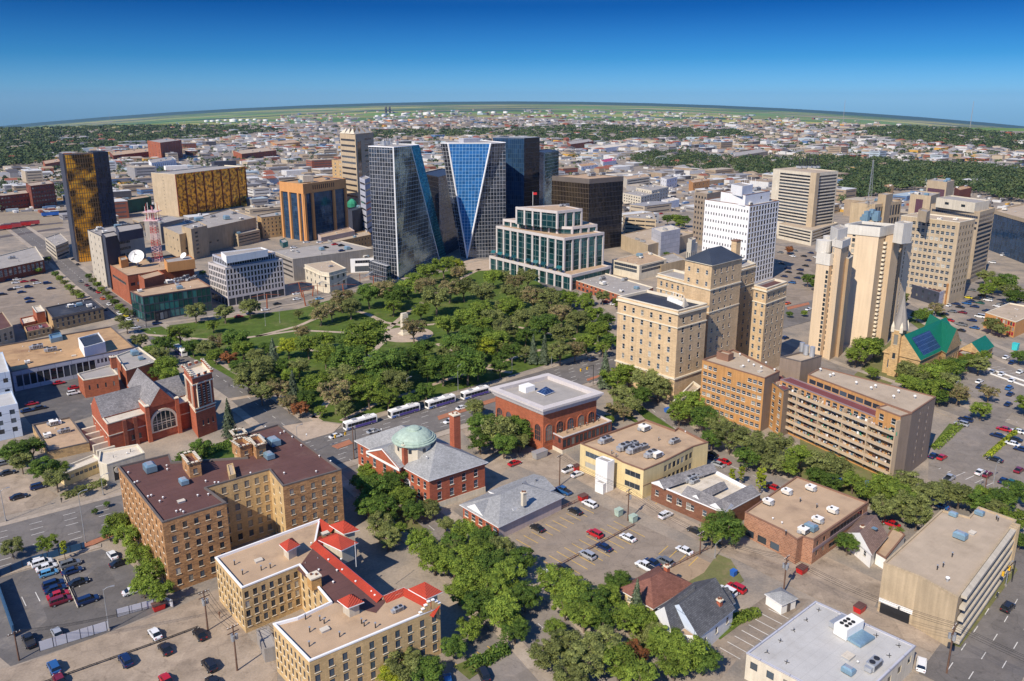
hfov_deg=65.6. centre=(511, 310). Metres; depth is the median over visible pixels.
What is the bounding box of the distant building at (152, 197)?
[136,194,153,201]
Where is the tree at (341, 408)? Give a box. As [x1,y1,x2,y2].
[334,400,355,420]
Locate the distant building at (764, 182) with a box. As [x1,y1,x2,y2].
[750,179,771,186]
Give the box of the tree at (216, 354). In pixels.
[205,347,223,364]
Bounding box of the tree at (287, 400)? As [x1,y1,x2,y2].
[277,393,297,413]
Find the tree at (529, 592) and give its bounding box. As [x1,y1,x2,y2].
[511,579,543,611]
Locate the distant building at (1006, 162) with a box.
[996,160,1018,165]
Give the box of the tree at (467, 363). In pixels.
[450,347,487,385]
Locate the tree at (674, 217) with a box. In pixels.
[671,214,680,221]
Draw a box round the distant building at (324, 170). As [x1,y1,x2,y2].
[311,167,332,173]
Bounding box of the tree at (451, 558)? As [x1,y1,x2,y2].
[434,546,467,579]
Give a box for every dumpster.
[151,599,164,611]
[573,463,579,470]
[578,492,588,500]
[730,568,737,576]
[796,563,808,574]
[853,601,866,613]
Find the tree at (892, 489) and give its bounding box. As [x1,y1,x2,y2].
[882,478,916,512]
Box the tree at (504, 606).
[484,591,521,627]
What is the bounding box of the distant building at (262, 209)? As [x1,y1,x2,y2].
[245,205,280,213]
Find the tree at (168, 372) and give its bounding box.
[158,367,179,379]
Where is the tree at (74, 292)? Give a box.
[70,289,81,298]
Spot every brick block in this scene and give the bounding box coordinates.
[233,147,276,158]
[257,211,282,238]
[567,139,593,147]
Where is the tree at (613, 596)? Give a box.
[594,582,621,608]
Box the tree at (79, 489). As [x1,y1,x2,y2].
[73,484,86,496]
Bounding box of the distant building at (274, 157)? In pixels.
[264,156,279,159]
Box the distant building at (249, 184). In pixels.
[247,182,261,186]
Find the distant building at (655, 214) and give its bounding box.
[622,211,658,223]
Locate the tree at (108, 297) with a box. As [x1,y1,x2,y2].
[106,294,114,299]
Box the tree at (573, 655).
[563,637,605,680]
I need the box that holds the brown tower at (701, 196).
[693,189,720,243]
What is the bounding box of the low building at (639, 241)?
[621,226,692,254]
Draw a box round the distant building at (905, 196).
[893,192,913,200]
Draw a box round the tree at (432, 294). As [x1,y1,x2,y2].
[420,284,451,316]
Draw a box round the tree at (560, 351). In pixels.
[547,340,574,365]
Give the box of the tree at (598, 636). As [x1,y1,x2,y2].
[583,624,622,656]
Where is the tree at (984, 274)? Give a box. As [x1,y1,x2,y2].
[976,269,995,283]
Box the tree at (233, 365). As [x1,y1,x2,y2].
[227,359,246,370]
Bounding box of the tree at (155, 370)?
[147,367,163,379]
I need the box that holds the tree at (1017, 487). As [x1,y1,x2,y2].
[1000,480,1023,503]
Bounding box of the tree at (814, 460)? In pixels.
[804,449,836,479]
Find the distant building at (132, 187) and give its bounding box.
[118,183,144,191]
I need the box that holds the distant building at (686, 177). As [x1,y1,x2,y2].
[666,174,690,179]
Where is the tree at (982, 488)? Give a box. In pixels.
[974,483,995,498]
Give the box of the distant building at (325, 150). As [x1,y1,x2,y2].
[319,148,336,153]
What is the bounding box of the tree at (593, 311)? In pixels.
[584,305,604,321]
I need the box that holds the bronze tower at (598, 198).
[552,172,623,248]
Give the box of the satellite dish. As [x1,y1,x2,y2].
[128,250,143,265]
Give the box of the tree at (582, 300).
[573,294,595,309]
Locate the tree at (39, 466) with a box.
[25,455,59,480]
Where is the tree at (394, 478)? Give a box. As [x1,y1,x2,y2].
[375,469,407,494]
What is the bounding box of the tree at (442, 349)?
[435,344,461,357]
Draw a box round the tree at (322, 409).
[314,405,326,417]
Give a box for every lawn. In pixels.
[140,270,603,422]
[200,442,233,458]
[355,481,524,621]
[454,646,511,678]
[613,384,673,428]
[689,554,743,584]
[719,612,751,638]
[800,439,916,504]
[855,331,909,383]
[907,311,950,328]
[931,423,956,449]
[987,432,1017,454]
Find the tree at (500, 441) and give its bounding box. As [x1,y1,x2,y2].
[491,432,517,458]
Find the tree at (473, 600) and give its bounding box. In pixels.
[460,587,495,623]
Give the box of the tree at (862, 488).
[853,479,885,505]
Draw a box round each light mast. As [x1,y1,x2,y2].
[253,294,277,307]
[293,290,309,305]
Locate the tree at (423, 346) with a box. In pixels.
[413,339,434,355]
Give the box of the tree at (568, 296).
[560,291,579,309]
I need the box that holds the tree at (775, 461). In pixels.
[760,453,785,475]
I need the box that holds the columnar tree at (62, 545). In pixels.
[59,540,67,559]
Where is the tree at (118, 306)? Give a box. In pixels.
[114,303,124,309]
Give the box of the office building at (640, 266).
[612,252,666,279]
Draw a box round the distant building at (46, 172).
[21,171,52,177]
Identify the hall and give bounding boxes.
[0,326,134,391]
[354,411,487,507]
[459,474,564,537]
[578,163,597,169]
[600,158,616,165]
[651,224,680,255]
[651,463,760,522]
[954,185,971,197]
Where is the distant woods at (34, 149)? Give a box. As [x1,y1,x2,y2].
[0,124,282,167]
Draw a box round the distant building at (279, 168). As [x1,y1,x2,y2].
[265,166,288,170]
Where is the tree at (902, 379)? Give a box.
[895,373,920,389]
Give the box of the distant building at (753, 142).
[747,140,759,143]
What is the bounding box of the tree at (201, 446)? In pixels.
[188,438,214,458]
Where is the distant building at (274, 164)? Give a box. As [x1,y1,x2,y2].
[266,163,286,166]
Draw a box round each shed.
[43,158,60,167]
[661,197,678,207]
[764,587,797,613]
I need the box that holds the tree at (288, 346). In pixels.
[277,337,298,358]
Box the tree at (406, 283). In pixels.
[397,279,417,298]
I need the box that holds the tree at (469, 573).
[452,560,488,592]
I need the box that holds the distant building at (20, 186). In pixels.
[11,183,26,190]
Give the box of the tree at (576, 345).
[566,341,586,361]
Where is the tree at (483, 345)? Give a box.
[474,336,496,359]
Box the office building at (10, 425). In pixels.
[0,352,22,440]
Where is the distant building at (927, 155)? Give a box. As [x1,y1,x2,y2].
[923,153,943,157]
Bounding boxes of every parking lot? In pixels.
[0,268,85,334]
[0,469,57,516]
[0,549,175,665]
[13,378,93,425]
[460,650,538,680]
[512,495,712,601]
[713,596,809,678]
[764,556,880,606]
[768,252,816,304]
[928,420,1023,510]
[943,279,1023,321]
[955,358,1023,417]
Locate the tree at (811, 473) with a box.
[803,466,827,483]
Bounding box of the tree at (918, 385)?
[905,378,940,395]
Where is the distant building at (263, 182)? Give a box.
[251,179,266,185]
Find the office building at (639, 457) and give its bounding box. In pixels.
[580,419,708,498]
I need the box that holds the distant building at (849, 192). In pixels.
[835,186,856,202]
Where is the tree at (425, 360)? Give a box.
[420,354,434,369]
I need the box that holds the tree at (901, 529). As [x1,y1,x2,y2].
[888,526,904,531]
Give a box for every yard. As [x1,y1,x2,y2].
[0,203,62,234]
[462,429,578,489]
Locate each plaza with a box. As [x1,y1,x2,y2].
[283,421,340,440]
[381,327,432,341]
[459,259,490,270]
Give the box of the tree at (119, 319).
[114,315,125,322]
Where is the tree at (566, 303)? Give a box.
[557,301,570,315]
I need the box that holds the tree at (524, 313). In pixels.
[509,308,539,326]
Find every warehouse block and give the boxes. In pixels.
[0,190,30,210]
[26,180,56,208]
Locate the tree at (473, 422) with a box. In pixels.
[465,412,496,433]
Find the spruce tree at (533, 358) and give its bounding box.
[527,334,538,364]
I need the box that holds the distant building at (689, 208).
[684,204,693,211]
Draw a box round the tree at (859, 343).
[849,336,880,363]
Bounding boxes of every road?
[3,222,302,426]
[112,257,488,331]
[336,457,625,680]
[539,282,615,349]
[623,387,920,542]
[775,242,814,250]
[781,342,1023,439]
[906,302,1023,367]
[919,545,1023,680]
[929,373,1023,472]
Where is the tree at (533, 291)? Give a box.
[520,285,547,306]
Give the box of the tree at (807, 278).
[800,274,814,286]
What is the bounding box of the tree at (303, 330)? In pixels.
[292,325,310,339]
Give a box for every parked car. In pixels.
[0,460,9,465]
[0,469,16,476]
[9,492,28,500]
[20,407,34,413]
[21,632,36,649]
[24,401,38,406]
[27,556,48,565]
[29,482,47,490]
[31,557,53,568]
[32,405,46,410]
[35,562,57,572]
[38,568,58,578]
[41,578,65,589]
[43,584,67,594]
[46,589,69,600]
[46,659,61,675]
[48,594,72,607]
[50,626,62,636]
[52,380,65,385]
[52,672,65,680]
[59,558,81,569]
[60,566,83,576]
[67,385,79,389]
[67,389,80,395]
[67,577,89,587]
[76,593,99,606]
[106,550,118,560]
[108,558,127,568]
[117,652,133,668]
[121,586,137,596]
[147,627,162,640]
[152,321,161,324]
[157,641,172,656]
[158,672,172,680]
[192,627,207,641]
[201,657,217,673]
[204,674,218,680]
[329,433,342,438]
[366,428,379,434]
[442,673,452,680]
[455,405,466,410]
[476,665,490,680]
[507,459,521,466]
[529,523,544,532]
[555,485,571,495]
[556,562,571,571]
[561,464,573,473]
[567,506,582,515]
[570,470,583,477]
[578,549,596,560]
[581,499,597,508]
[586,528,603,538]
[588,356,597,361]
[595,542,612,552]
[619,533,636,542]
[634,559,654,571]
[642,557,661,566]
[655,555,673,566]
[658,510,673,519]
[675,545,693,555]
[686,526,700,535]
[707,450,718,456]
[707,454,718,460]
[710,460,724,467]
[718,458,731,465]
[721,585,737,597]
[726,581,746,594]
[765,483,779,489]
[881,519,900,526]
[915,656,927,673]
[928,452,938,458]
[932,502,949,509]
[936,454,947,460]
[942,473,955,480]
[953,420,969,426]
[955,321,967,326]
[958,416,973,422]
[974,313,984,317]
[974,468,985,475]
[975,378,983,383]
[982,470,992,477]
[986,456,1003,462]
[989,432,1004,438]
[996,426,1011,431]
[997,477,1007,484]
[1000,600,1015,613]
[1003,401,1012,406]
[1005,385,1013,390]
[1005,440,1020,445]
[1006,391,1014,396]
[1007,436,1022,442]
[1011,428,1023,434]
[1013,446,1023,451]
[1013,466,1023,473]
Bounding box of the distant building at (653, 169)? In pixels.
[647,168,670,171]
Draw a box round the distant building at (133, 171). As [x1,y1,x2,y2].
[126,165,156,178]
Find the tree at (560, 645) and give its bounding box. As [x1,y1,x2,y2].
[547,627,586,660]
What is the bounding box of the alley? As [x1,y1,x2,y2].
[555,460,940,652]
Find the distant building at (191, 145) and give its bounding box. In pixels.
[182,142,195,147]
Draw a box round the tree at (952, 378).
[939,372,963,390]
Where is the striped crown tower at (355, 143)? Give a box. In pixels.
[340,127,373,208]
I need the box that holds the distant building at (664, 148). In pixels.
[659,146,675,151]
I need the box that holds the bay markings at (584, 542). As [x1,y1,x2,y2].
[534,521,628,568]
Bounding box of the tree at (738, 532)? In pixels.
[725,518,747,546]
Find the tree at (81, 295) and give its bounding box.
[76,293,84,299]
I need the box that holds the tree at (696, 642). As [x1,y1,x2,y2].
[669,631,710,670]
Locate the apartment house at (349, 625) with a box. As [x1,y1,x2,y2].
[215,519,442,680]
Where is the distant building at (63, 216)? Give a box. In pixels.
[59,212,67,219]
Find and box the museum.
[488,373,611,453]
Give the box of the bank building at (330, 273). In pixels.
[304,261,347,292]
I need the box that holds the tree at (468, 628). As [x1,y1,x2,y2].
[455,615,483,641]
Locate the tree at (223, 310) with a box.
[213,304,235,323]
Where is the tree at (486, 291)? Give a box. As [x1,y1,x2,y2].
[469,281,495,301]
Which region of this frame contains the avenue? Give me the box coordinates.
[0,300,812,568]
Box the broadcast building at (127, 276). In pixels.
[110,254,195,303]
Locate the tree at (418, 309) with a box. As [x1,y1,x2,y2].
[410,302,430,320]
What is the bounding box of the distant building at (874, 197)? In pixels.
[866,196,899,200]
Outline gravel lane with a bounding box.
[0,589,276,680]
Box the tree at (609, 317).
[597,312,615,330]
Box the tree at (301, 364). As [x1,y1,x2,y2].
[285,357,311,378]
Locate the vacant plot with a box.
[670,555,710,580]
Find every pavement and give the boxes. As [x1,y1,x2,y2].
[0,223,117,321]
[0,492,121,526]
[1,543,100,576]
[25,226,131,305]
[95,322,118,328]
[128,329,264,429]
[159,323,311,421]
[162,258,488,323]
[213,257,464,309]
[337,379,598,469]
[341,347,612,426]
[342,475,554,680]
[439,506,612,658]
[605,383,769,497]
[655,397,923,527]
[781,351,959,419]
[782,339,970,408]
[907,300,1012,352]
[907,312,1023,369]
[912,654,927,673]
[953,565,1016,646]
[1009,422,1023,428]
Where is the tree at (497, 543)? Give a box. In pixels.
[489,534,517,556]
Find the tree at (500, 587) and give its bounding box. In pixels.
[478,569,512,599]
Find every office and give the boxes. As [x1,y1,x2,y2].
[208,247,284,305]
[728,149,767,159]
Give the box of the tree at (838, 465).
[821,455,854,477]
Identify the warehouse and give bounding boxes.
[109,148,148,159]
[744,601,915,680]
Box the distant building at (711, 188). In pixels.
[695,187,723,191]
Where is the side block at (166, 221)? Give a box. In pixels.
[144,216,183,243]
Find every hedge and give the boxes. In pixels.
[463,640,510,674]
[729,607,761,627]
[929,422,962,448]
[983,427,1017,456]
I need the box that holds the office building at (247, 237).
[234,228,260,246]
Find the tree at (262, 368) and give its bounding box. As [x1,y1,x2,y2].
[237,359,270,384]
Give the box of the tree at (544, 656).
[526,638,559,671]
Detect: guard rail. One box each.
[57,560,77,607]
[557,523,634,564]
[673,546,709,565]
[986,372,1023,385]
[988,368,1023,380]
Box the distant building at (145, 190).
[136,186,152,194]
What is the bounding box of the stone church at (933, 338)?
[882,292,994,376]
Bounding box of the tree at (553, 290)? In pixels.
[541,287,555,303]
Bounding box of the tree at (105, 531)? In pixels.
[99,525,113,541]
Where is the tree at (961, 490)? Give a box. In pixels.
[945,482,977,509]
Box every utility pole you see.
[7,630,20,660]
[198,590,209,630]
[227,623,238,670]
[349,426,355,458]
[557,454,562,485]
[626,488,631,520]
[698,531,703,554]
[782,555,789,588]
[946,623,956,673]
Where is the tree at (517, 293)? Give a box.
[506,287,525,300]
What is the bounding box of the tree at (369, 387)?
[351,376,385,409]
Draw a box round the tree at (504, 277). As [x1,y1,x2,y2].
[497,270,511,283]
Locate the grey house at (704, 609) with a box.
[655,577,735,644]
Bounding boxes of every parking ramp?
[45,233,69,259]
[622,212,655,233]
[623,174,649,187]
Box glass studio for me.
[130,274,212,321]
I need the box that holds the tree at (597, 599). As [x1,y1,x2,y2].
[573,581,613,612]
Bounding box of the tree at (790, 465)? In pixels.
[779,456,800,477]
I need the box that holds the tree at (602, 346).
[593,341,610,357]
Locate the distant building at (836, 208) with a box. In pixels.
[834,203,839,212]
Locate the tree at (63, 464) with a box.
[49,461,71,472]
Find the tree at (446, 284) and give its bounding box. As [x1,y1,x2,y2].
[438,280,459,302]
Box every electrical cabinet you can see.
[614,506,623,516]
[628,513,637,522]
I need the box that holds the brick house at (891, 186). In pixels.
[884,184,893,192]
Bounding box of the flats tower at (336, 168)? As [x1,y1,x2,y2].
[332,158,341,177]
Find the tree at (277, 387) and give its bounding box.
[266,377,289,402]
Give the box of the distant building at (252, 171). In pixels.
[246,170,258,174]
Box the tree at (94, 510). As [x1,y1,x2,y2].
[91,508,97,514]
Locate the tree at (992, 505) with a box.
[984,499,1010,514]
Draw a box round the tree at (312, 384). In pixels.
[299,373,323,391]
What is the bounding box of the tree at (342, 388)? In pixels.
[317,378,351,413]
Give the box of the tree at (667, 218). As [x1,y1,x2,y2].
[661,215,671,224]
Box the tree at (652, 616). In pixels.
[634,607,658,629]
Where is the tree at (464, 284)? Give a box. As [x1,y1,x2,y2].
[452,277,478,301]
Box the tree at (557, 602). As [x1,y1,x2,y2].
[549,591,578,620]
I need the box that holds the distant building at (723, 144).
[710,141,732,148]
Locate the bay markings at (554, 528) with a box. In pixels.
[516,507,592,546]
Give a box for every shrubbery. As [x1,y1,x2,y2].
[60,480,101,499]
[172,437,232,460]
[626,628,659,655]
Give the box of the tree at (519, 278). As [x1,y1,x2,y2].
[505,274,525,286]
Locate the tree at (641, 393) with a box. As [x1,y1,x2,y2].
[627,386,652,405]
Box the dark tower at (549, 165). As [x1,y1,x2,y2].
[539,149,558,205]
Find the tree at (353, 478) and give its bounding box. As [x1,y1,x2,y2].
[349,473,369,490]
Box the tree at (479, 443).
[466,430,490,454]
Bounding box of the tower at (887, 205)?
[849,164,901,223]
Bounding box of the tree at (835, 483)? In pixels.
[820,472,843,490]
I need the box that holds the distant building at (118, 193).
[113,189,131,197]
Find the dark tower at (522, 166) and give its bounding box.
[493,136,539,218]
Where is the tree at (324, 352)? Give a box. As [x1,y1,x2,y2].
[311,344,336,368]
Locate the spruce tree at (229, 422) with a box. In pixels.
[221,398,237,437]
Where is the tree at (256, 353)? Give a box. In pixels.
[245,348,264,359]
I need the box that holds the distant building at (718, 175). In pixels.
[710,173,735,177]
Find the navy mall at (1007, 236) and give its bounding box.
[989,203,1023,262]
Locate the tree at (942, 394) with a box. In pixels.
[931,389,948,406]
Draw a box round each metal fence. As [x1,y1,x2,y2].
[0,542,84,576]
[0,588,13,635]
[38,621,107,650]
[45,626,197,680]
[116,597,172,616]
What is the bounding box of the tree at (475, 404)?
[465,399,485,413]
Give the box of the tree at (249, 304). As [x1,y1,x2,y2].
[238,299,260,317]
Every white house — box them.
[660,175,676,188]
[847,515,904,568]
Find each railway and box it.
[0,222,62,230]
[0,227,64,237]
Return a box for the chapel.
[98,444,144,485]
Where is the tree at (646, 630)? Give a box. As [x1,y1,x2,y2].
[642,621,667,645]
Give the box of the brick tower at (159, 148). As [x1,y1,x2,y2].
[147,138,182,157]
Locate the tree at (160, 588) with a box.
[147,579,174,601]
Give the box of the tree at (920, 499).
[894,487,931,512]
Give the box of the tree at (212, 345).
[195,340,216,356]
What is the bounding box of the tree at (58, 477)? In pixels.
[41,468,70,492]
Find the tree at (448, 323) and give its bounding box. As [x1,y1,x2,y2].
[434,315,459,334]
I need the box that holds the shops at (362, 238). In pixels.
[323,230,371,246]
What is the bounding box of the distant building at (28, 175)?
[21,168,43,182]
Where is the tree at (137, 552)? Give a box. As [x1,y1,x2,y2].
[123,541,153,565]
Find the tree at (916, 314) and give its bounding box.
[909,310,925,322]
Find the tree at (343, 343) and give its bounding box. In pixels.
[335,333,353,346]
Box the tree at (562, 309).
[548,304,573,325]
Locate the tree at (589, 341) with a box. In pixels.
[575,333,597,354]
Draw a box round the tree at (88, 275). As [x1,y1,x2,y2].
[85,273,92,277]
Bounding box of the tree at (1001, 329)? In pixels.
[992,324,1010,337]
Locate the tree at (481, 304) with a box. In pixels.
[469,299,494,318]
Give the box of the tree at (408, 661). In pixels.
[384,646,424,680]
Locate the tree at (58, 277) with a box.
[56,275,63,280]
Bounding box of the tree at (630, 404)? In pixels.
[622,396,642,415]
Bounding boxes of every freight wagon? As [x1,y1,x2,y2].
[0,224,11,229]
[1,223,21,227]
[11,221,30,227]
[20,220,39,224]
[41,211,58,216]
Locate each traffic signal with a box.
[334,429,356,452]
[580,365,593,379]
[1001,560,1015,581]
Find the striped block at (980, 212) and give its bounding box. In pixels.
[930,195,994,283]
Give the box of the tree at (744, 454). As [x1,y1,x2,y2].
[732,445,761,470]
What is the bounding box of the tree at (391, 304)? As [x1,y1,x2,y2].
[383,299,404,316]
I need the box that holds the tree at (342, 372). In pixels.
[325,363,355,380]
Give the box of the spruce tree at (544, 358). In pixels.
[538,334,550,364]
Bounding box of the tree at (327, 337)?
[315,330,335,343]
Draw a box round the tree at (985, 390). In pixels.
[978,384,1000,402]
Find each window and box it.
[16,375,23,386]
[23,373,30,384]
[30,372,37,383]
[37,370,43,382]
[43,369,50,380]
[50,368,57,379]
[57,366,63,377]
[63,365,70,376]
[70,364,76,375]
[77,363,82,372]
[83,361,89,371]
[89,360,95,369]
[113,275,125,284]
[113,466,119,480]
[144,297,148,304]
[145,305,149,312]
[145,313,150,320]
[149,296,153,303]
[150,304,154,311]
[151,408,177,433]
[153,295,158,302]
[154,303,159,310]
[158,295,163,302]
[159,303,164,309]
[163,294,168,301]
[164,302,168,308]
[168,293,172,300]
[169,301,173,308]
[170,309,174,315]
[171,524,176,531]
[172,535,177,542]
[173,293,177,299]
[173,546,178,553]
[174,300,178,307]
[175,308,179,315]
[176,568,181,574]
[177,578,181,585]
[178,292,182,298]
[179,300,183,306]
[180,307,184,314]
[182,521,187,527]
[183,291,187,298]
[184,532,188,538]
[185,542,189,549]
[186,553,191,560]
[187,290,191,297]
[187,563,192,570]
[188,298,192,304]
[192,290,196,296]
[194,517,198,524]
[195,528,200,534]
[197,289,201,296]
[199,560,203,566]
[200,570,205,577]
[201,288,205,295]
[202,296,206,302]
[206,288,210,294]
[207,303,211,309]
[209,545,213,552]
[211,566,215,573]
[219,531,223,538]
[220,542,224,548]
[238,533,242,540]
[244,591,249,598]
[245,601,250,608]
[246,610,250,617]
[247,619,252,626]
[249,529,253,536]
[253,587,257,595]
[255,606,259,614]
[261,584,266,591]
[262,594,266,601]
[270,590,275,597]
[271,599,275,607]
[275,615,437,680]
[278,577,282,585]
[341,138,354,141]
[342,155,355,158]
[342,166,355,169]
[355,260,369,262]
[355,266,368,271]
[357,141,361,204]
[437,481,440,489]
[450,476,453,484]
[450,487,453,495]
[462,473,465,480]
[462,483,466,491]
[474,469,477,476]
[474,479,477,487]
[496,407,502,416]
[505,410,511,416]
[526,418,531,437]
[534,423,541,441]
[544,423,552,441]
[555,420,563,432]
[566,417,574,429]
[577,414,584,426]
[585,461,595,469]
[586,451,599,459]
[587,411,594,423]
[614,262,636,268]
[614,265,636,272]
[625,469,639,478]
[625,480,639,490]
[642,261,663,268]
[642,266,659,272]
[686,502,690,510]
[705,196,777,281]
[745,529,753,538]
[750,662,757,671]
[757,535,765,544]
[766,670,773,679]
[770,541,778,551]
[777,219,805,225]
[778,194,807,199]
[778,197,807,202]
[778,207,806,212]
[778,210,806,215]
[778,213,805,218]
[778,216,805,221]
[779,182,809,186]
[779,185,808,190]
[779,188,808,193]
[779,191,808,196]
[779,201,807,206]
[779,204,806,209]
[779,225,810,232]
[779,228,809,235]
[779,231,809,238]
[779,234,809,241]
[780,173,809,177]
[780,176,809,180]
[780,179,809,183]
[809,379,815,385]
[813,224,836,232]
[815,215,832,219]
[815,218,832,222]
[815,221,831,225]
[816,206,833,209]
[816,209,832,212]
[816,212,832,215]
[817,196,834,199]
[817,199,834,203]
[817,203,833,206]
[818,187,835,190]
[818,190,834,193]
[818,193,834,196]
[819,177,836,180]
[819,181,835,183]
[819,184,835,186]
[820,174,836,177]
[824,384,830,390]
[830,510,862,536]
[832,387,838,393]
[839,390,846,396]
[847,393,854,400]
[856,397,862,403]
[864,400,871,406]
[893,334,897,344]
[914,199,922,212]
[927,188,944,196]
[932,209,977,218]
[952,224,972,292]
[971,267,985,274]
[972,258,986,266]
[972,263,985,270]
[973,254,987,261]
[974,246,988,253]
[974,250,987,257]
[975,238,989,244]
[975,242,989,248]
[976,233,990,240]
[977,225,991,231]
[977,229,990,235]
[978,220,992,226]
[979,212,993,218]
[979,216,992,222]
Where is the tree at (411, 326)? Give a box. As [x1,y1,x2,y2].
[400,317,427,343]
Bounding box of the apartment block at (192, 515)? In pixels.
[118,424,343,591]
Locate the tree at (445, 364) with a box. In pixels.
[425,352,459,385]
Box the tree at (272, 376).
[256,373,276,384]
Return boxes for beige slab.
[901,208,974,304]
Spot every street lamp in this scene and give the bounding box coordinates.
[0,487,9,521]
[78,489,87,542]
[103,585,114,630]
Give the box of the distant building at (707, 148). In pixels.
[698,146,714,150]
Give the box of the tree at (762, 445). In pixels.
[746,436,782,468]
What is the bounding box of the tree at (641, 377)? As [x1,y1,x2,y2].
[629,368,660,389]
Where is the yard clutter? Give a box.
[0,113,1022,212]
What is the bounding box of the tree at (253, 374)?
[232,367,262,394]
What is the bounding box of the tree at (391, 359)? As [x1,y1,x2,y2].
[362,348,408,377]
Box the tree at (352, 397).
[337,392,356,405]
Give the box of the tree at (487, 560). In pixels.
[473,548,508,575]
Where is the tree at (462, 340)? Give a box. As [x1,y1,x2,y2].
[435,333,477,355]
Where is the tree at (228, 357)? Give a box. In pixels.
[219,351,237,363]
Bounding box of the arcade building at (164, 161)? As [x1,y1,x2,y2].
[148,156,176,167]
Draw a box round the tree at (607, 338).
[601,333,616,349]
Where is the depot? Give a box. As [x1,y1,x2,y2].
[588,142,634,151]
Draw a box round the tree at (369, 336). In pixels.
[340,317,392,356]
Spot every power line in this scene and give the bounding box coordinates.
[9,589,207,634]
[199,591,234,626]
[559,455,629,490]
[629,490,702,532]
[701,531,787,557]
[785,555,954,627]
[954,625,1023,661]
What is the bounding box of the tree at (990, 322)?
[981,317,1004,334]
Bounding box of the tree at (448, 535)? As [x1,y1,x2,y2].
[440,531,466,547]
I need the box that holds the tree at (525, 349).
[516,345,531,362]
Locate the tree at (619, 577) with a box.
[604,569,632,594]
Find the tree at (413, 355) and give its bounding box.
[396,347,425,380]
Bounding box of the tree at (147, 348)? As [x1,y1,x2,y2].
[143,345,161,353]
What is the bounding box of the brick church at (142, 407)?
[81,358,217,456]
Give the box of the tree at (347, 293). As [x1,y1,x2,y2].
[330,289,355,312]
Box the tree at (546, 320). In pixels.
[529,313,560,335]
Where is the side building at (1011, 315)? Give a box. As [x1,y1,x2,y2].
[983,303,1023,337]
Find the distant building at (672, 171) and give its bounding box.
[660,169,683,174]
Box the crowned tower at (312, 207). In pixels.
[279,175,348,240]
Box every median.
[84,535,111,547]
[332,440,352,448]
[437,397,495,419]
[587,370,615,380]
[787,302,809,309]
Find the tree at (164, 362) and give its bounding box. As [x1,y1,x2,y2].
[153,355,178,377]
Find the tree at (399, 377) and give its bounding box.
[380,369,414,401]
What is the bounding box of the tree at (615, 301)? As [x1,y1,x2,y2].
[612,297,617,305]
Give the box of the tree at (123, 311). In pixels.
[118,308,128,313]
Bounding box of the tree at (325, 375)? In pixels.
[318,371,332,387]
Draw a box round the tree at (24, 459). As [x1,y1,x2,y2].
[6,452,33,473]
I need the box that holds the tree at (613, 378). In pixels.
[599,367,628,388]
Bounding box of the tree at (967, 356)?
[958,353,978,372]
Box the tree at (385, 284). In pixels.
[371,279,396,304]
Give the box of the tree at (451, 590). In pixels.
[442,577,471,605]
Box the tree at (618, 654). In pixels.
[599,641,640,680]
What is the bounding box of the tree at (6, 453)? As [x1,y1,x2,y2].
[0,438,30,460]
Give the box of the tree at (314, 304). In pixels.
[308,299,320,307]
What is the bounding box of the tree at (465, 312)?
[454,308,479,326]
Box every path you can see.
[146,330,357,340]
[229,395,322,421]
[256,315,324,336]
[311,341,385,417]
[340,345,559,420]
[348,309,399,325]
[385,269,477,328]
[428,323,595,343]
[436,343,511,373]
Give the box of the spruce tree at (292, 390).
[287,370,299,403]
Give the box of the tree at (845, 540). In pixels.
[834,531,859,555]
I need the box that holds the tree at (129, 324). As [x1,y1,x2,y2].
[118,320,134,333]
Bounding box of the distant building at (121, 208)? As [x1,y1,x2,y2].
[114,198,128,218]
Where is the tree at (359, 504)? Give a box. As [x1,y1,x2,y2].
[352,494,380,517]
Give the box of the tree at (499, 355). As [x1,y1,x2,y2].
[492,351,507,360]
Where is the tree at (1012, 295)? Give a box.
[1002,289,1023,303]
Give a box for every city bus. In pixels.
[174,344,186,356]
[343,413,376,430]
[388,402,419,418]
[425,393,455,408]
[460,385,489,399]
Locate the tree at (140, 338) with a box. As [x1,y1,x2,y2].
[130,334,148,347]
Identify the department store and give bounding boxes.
[163,209,256,256]
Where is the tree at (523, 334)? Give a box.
[515,326,535,344]
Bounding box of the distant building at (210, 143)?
[202,140,215,145]
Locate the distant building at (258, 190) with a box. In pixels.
[247,186,270,195]
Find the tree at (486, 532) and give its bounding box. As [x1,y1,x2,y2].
[468,525,497,541]
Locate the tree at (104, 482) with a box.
[94,478,106,487]
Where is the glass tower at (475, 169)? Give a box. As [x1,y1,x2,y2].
[440,138,505,257]
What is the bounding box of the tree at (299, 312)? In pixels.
[292,309,303,318]
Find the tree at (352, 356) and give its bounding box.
[326,344,366,372]
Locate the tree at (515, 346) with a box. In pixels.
[500,342,520,362]
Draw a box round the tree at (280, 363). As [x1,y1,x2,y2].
[274,358,292,371]
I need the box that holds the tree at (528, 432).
[517,424,533,444]
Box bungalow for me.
[619,563,691,612]
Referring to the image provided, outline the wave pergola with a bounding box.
[317,270,374,293]
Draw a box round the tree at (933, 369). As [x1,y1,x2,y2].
[914,363,945,378]

